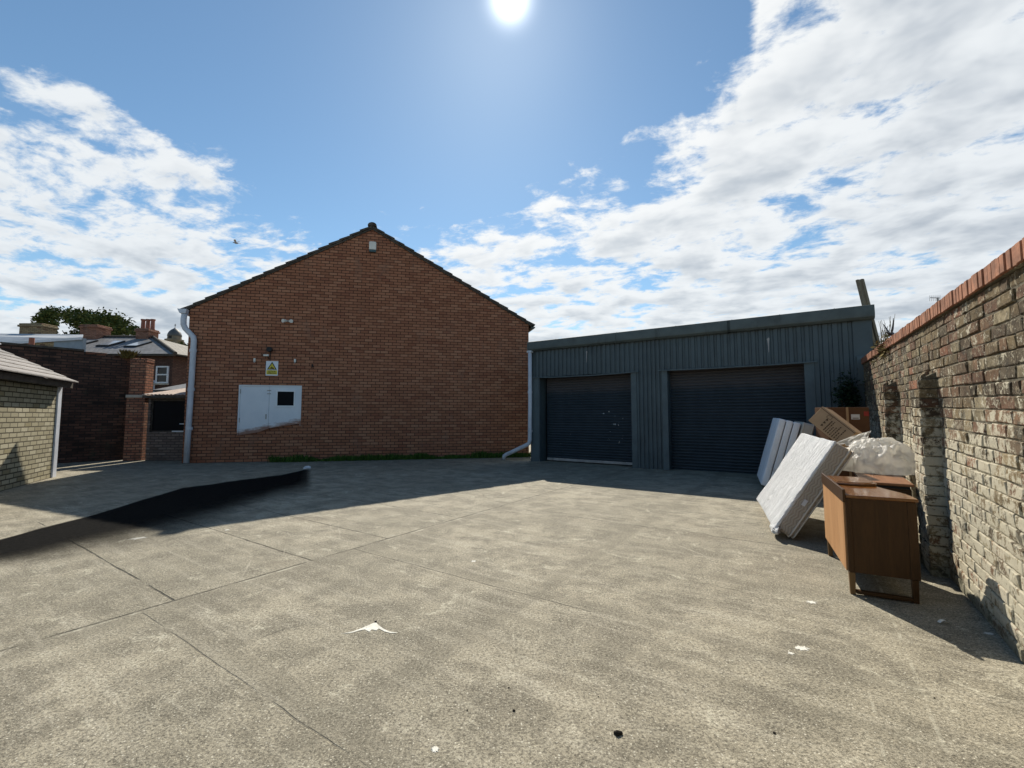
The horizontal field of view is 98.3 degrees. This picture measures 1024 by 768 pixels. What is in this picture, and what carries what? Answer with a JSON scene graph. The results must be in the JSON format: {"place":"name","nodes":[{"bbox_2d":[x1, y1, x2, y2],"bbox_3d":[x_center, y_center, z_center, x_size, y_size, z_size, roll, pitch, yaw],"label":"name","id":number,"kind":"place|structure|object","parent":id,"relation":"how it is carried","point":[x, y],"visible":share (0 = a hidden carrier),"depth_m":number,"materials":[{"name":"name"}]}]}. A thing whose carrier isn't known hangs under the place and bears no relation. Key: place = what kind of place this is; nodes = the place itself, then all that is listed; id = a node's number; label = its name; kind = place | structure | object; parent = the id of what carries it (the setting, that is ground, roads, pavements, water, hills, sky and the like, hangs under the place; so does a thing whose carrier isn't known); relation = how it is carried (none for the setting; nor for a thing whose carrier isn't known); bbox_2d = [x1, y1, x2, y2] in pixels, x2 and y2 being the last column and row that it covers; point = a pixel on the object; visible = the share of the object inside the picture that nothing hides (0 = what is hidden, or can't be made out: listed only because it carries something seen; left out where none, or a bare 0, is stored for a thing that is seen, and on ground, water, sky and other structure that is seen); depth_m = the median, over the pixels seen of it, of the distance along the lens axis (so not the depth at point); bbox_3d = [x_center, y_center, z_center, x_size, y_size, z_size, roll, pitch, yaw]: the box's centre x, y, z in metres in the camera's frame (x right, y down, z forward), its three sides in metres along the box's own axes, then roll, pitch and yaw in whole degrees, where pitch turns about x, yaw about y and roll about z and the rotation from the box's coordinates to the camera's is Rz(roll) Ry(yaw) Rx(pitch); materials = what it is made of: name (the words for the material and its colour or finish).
{"place":"outdoors","nodes":[
{"label":"outdoors","id":0,"kind":"place"},
{"bbox_2d":[0,323,86,351],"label":"flat roof building","id":1,"kind":"structure","parent":0,"point":[42,334],"depth_m":24.45,"materials":[{"name":"brick"}]},
{"bbox_2d":[28,338,34,344],"bbox_3d":[-22.994,0.401,21.026,0.600,5.230,0.600,0,-4,0],"label":"vent pipe","id":2,"kind":"object","parent":1,"relation":"on","point":[31,341],"visible":0.13,"depth_m":21.14,"materials":[{"name":"ceramic"}]},
{"bbox_2d":[0,342,130,462],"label":"soot brick wall","id":3,"kind":"structure","parent":0,"point":[93,414],"depth_m":14.64,"materials":[{"name":"brick"}]},
{"bbox_2d":[117,349,141,358],"bbox_3d":[-13.325,-1.061,15.407,0.644,0.337,0.546,-2,-5,24],"label":"weed tuft","id":4,"kind":"object","parent":3,"relation":"attached to","point":[128,354],"visible":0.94,"depth_m":15.34,"materials":[{"name":"green plant"}]},
{"bbox_2d":[78,319,187,392],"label":"slate roof house","id":5,"kind":"structure","parent":0,"point":[170,364],"depth_m":28.62,"materials":[{"name":"stone"}]},
{"bbox_2d":[153,366,169,384],"bbox_3d":[-21.574,-0.528,27.279,0.892,1.171,0.160,0,-4,0],"label":"window","id":6,"kind":"structure","parent":5,"relation":"in","point":[162,372],"depth_m":27.31,"materials":[{"name":"clear glass"}]},
{"bbox_2d":[164,324,184,344],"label":"dome","id":7,"kind":"structure","parent":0,"point":[174,335],"depth_m":95.06,"materials":[{"name":"metal"}]},
{"bbox_2d":[0,445,1023,767],"bbox_3d":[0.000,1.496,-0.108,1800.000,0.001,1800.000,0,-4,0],"label":"ground","id":8,"kind":"structure","parent":0,"point":[656,617],"depth_m":3.06,"materials":[{"name":"concrete"}]},
{"bbox_2d":[0,343,78,490],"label":"brick outbuilding","id":9,"kind":"structure","parent":8,"relation":"on","point":[30,401],"depth_m":9.73,"materials":[{"name":"beige brick"}]},
{"bbox_2d":[30,305,139,334],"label":"leafy tree","id":10,"kind":"object","parent":8,"relation":"on","point":[116,323],"visible":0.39,"depth_m":56.72,"materials":[{"name":"green plant"}]},
{"bbox_2d":[123,358,154,460],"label":"brick gate pier","id":11,"kind":"structure","parent":8,"relation":"on","point":[140,384],"depth_m":15.01,"materials":[{"name":"brick"}]},
{"bbox_2d":[0,469,307,559],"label":"oil stain","id":12,"kind":"object","parent":8,"relation":"on","point":[174,506],"visible":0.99,"depth_m":6.74,"materials":[{"name":"black liquid"}]},
{"bbox_2d":[142,388,185,460],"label":"outhouse","id":13,"kind":"structure","parent":8,"relation":"on","point":[165,428],"depth_m":15.03,"materials":[{"name":"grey brick"}]},
{"bbox_2d":[151,400,184,431],"bbox_3d":[-11.664,1.082,15.110,1.209,1.098,0.090,0,-4,-2],"label":"window","id":14,"kind":"structure","parent":13,"relation":"in","point":[167,415],"depth_m":15.12,"materials":[{"name":"glass"}]},
{"bbox_2d":[153,384,185,391],"bbox_3d":[-17.148,1.532,24.087,2.800,3.417,2.768,0,-4,0],"label":"lean to","id":15,"kind":"object","parent":8,"relation":"on","point":[181,386],"visible":0.05,"depth_m":23.29,"materials":[{"name":"metal"}]},
{"bbox_2d":[180,222,534,462],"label":"brick building","id":16,"kind":"structure","parent":8,"relation":"on","point":[402,348],"depth_m":15.52,"materials":[{"name":"brick"}]},
{"bbox_2d":[177,308,196,462],"bbox_3d":[-10.449,0.044,14.139,0.564,4.911,0.218,1,-4,-12],"label":"downpipe","id":17,"kind":"object","parent":16,"relation":"attached to","point":[192,366],"visible":1,"depth_m":14.14,"materials":[{"name":"grey plastic"}]},
{"bbox_2d":[237,385,301,435],"bbox_3d":[-8.064,0.873,14.776,1.928,1.667,0.093,1,-4,-12],"label":"double door","id":18,"kind":"structure","parent":16,"relation":"attached to","point":[262,407],"depth_m":14.75,"materials":[{"name":"white paint"}]},
{"bbox_2d":[239,386,269,434],"bbox_3d":[-8.530,0.885,14.670,0.869,1.605,0.040,1,-4,-12],"label":"door leaf","id":19,"kind":"structure","parent":18,"relation":"in","point":[254,401],"depth_m":14.65,"materials":[{"name":"white paint"}]},
{"bbox_2d":[268,387,299,427],"bbox_3d":[-7.634,0.790,14.864,0.949,1.387,0.062,1,-4,-12],"label":"door leaf","id":20,"kind":"structure","parent":18,"relation":"in","point":[284,402],"depth_m":14.85,"materials":[{"name":"white paint"}]},
{"bbox_2d":[266,347,272,355],"bbox_3d":[-8.089,-1.015,14.771,0.169,0.435,0.160,1,-4,-12],"label":"wall lamp","id":21,"kind":"object","parent":16,"relation":"attached to","point":[269,349],"visible":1,"depth_m":14.71,"materials":[{"name":"black plastic"}]},
{"bbox_2d":[266,361,277,375],"bbox_3d":[-8.031,-0.523,14.817,0.374,0.490,0.018,1,-4,-12],"label":"warning sign","id":22,"kind":"object","parent":16,"relation":"attached to","point":[271,368],"visible":1,"depth_m":14.81,"materials":[{"name":"yellow plastic"}]},
{"bbox_2d":[281,319,292,322],"bbox_3d":[-7.579,-2.118,14.952,0.363,0.121,0.184,1,-4,-12],"label":"twin spotlight","id":23,"kind":"object","parent":16,"relation":"attached to","point":[290,320],"visible":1,"depth_m":14.91,"materials":[{"name":"metal"}]},
{"bbox_2d":[369,241,375,252],"bbox_3d":[-4.962,-4.878,15.776,0.240,0.375,0.100,1,-4,-12],"label":"alarm box","id":24,"kind":"object","parent":16,"relation":"attached to","point":[372,246],"visible":1,"depth_m":15.73,"materials":[{"name":"white plastic"}]},
{"bbox_2d":[342,623,395,633],"bbox_3d":[-0.980,1.729,3.137,0.381,0.002,0.161,0,-4,0],"label":"bird dropping","id":25,"kind":"object","parent":8,"relation":"on","point":[373,626],"visible":1,"depth_m":3.13,"materials":[{"name":"white"}]},
{"bbox_2d":[267,451,530,462],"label":"weeds","id":26,"kind":"object","parent":8,"relation":"on","point":[415,456],"visible":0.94,"depth_m":15.16,"materials":[{"name":"green plant"}]},
{"bbox_2d":[431,746,438,751],"bbox_3d":[-0.346,1.646,1.996,0.037,0.001,0.044,3,-5,-33],"label":"bird dropping","id":27,"kind":"object","parent":8,"relation":"on","point":[435,749],"visible":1,"depth_m":2.00,"materials":[{"name":"white"}]},
{"bbox_2d":[613,730,622,735],"bbox_3d":[0.501,1.647,2.090,0.044,0.024,0.029,0,-4,0],"label":"soil clod","id":28,"kind":"object","parent":8,"relation":"on","point":[617,732],"visible":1,"depth_m":2.09,"materials":[{"name":"black soil"}]},
{"bbox_2d":[527,304,874,473],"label":"steel shed","id":29,"kind":"structure","parent":8,"relation":"on","point":[717,396],"depth_m":12.28,"materials":[{"name":"grey metal"}]},
{"bbox_2d":[502,350,532,459],"bbox_3d":[0.169,0.743,15.126,1.235,3.702,0.159,-3,-5,34],"label":"downpipe","id":30,"kind":"object","parent":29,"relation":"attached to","point":[521,447],"visible":1,"depth_m":14.82,"materials":[{"name":"grey plastic"}]},
{"bbox_2d":[757,418,800,485],"bbox_3d":[5.718,1.460,9.556,0.382,1.407,1.510,15,3,26],"label":"mattress","id":31,"kind":"object","parent":8,"relation":"on","point":[782,437],"visible":0.82,"depth_m":8.93,"materials":[{"name":"white fabric"}]},
{"bbox_2d":[795,646,809,650],"bbox_3d":[1.875,1.709,2.868,0.107,0.001,0.068,0,-4,0],"label":"bird dropping","id":32,"kind":"object","parent":8,"relation":"on","point":[801,647],"visible":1,"depth_m":2.86,"materials":[{"name":"white"}]},
{"bbox_2d":[794,421,814,439],"bbox_3d":[6.009,1.487,9.410,0.225,1.382,1.520,15,3,26],"label":"mattress","id":33,"kind":"object","parent":8,"relation":"on","point":[806,428],"visible":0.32,"depth_m":8.73,"materials":[{"name":"beige fabric"}]},
{"bbox_2d":[756,433,853,538],"bbox_3d":[3.947,1.353,6.128,0.262,1.346,2.095,32,10,22],"label":"mattress","id":34,"kind":"object","parent":8,"relation":"on","point":[789,498],"visible":1,"depth_m":5.45,"materials":[{"name":"fabric"}]},
{"bbox_2d":[815,407,869,476],"bbox_3d":[6.021,1.256,8.045,0.680,1.655,0.426,-1,-4,7],"label":"cardboard box","id":35,"kind":"object","parent":8,"relation":"on","point":[857,418],"visible":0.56,"depth_m":7.87,"materials":[{"name":"cardboard"}]},
{"bbox_2d":[829,368,864,406],"bbox_3d":[7.618,0.921,9.958,0.735,2.599,0.678,-2,-5,31],"label":"shrub","id":36,"kind":"object","parent":8,"relation":"on","point":[850,397],"visible":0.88,"depth_m":9.98,"materials":[{"name":"green plant"}]},
{"bbox_2d":[855,279,876,348],"bbox_3d":[8.650,-0.118,10.335,0.967,4.725,0.068,0,-4,0],"label":"timber pole","id":37,"kind":"object","parent":8,"relation":"on","point":[860,292],"visible":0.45,"depth_m":10.45,"materials":[{"name":"wood"}]},
{"bbox_2d":[860,279,879,345],"bbox_3d":[8.805,-0.131,10.396,0.982,4.760,0.068,0,-4,0],"label":"timber pole","id":38,"kind":"object","parent":8,"relation":"on","point":[867,300],"visible":0.36,"depth_m":10.50,"materials":[{"name":"wood"}]},
{"bbox_2d":[821,473,920,603],"bbox_3d":[3.339,1.368,4.190,0.500,0.875,1.245,-2,-5,28],"label":"sideboard","id":39,"kind":"object","parent":8,"relation":"on","point":[872,530],"visible":0.95,"depth_m":3.70,"materials":[{"name":"brown wood"}]},
{"bbox_2d":[828,476,876,485],"bbox_3d":[3.442,0.981,4.490,0.345,0.028,0.569,-2,-5,28],"label":"wooden leaf","id":40,"kind":"object","parent":39,"relation":"on","point":[851,481],"visible":0.84,"depth_m":4.34,"materials":[{"name":"brown wood"}]},
{"bbox_2d":[853,472,913,495],"bbox_3d":[4.290,1.474,5.141,0.430,0.800,1.320,-3,-5,34],"label":"wooden chest","id":41,"kind":"object","parent":8,"relation":"on","point":[898,483],"visible":0.16,"depth_m":4.70,"materials":[{"name":"brown wood"}]},
{"bbox_2d":[837,431,915,475],"bbox_3d":[4.634,0.860,5.670,0.892,0.498,0.936,1,-4,-19],"label":"plastic bag","id":42,"kind":"object","parent":41,"relation":"on","point":[886,456],"visible":0.91,"depth_m":5.39,"materials":[{"name":"plastic"}]},
{"bbox_2d":[861,237,1023,662],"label":"brick boundary wall","id":43,"kind":"structure","parent":8,"relation":"on","point":[944,388],"depth_m":3.40,"materials":[{"name":"beige brick"}]},
{"bbox_2d":[870,316,894,364],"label":"weeds","id":44,"kind":"object","parent":43,"relation":"on","point":[881,347],"visible":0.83,"depth_m":6.96,"materials":[{"name":"plant"}]},
{"bbox_2d":[883,318,894,335],"bbox_3d":[5.469,-0.800,6.426,0.245,0.290,0.122,5,-6,-50],"label":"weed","id":45,"kind":"object","parent":43,"relation":"on","point":[891,333],"visible":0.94,"depth_m":6.40,"materials":[{"name":"green plant"}]},
{"bbox_2d":[0,0,1023,344],"label":"sky","id":46,"kind":"structure","parent":0,"point":[587,167],"materials":[{"name":"blue"}]},
{"bbox_2d":[809,407,861,447],"bbox_3d":[5.309,0.716,7.253,0.344,0.313,0.638,14,30,-30],"label":"cardboard box","id":47,"kind":"object","parent":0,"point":[832,425],"visible":0.96,"depth_m":7.16,"materials":[{"name":"brown cardboard"}]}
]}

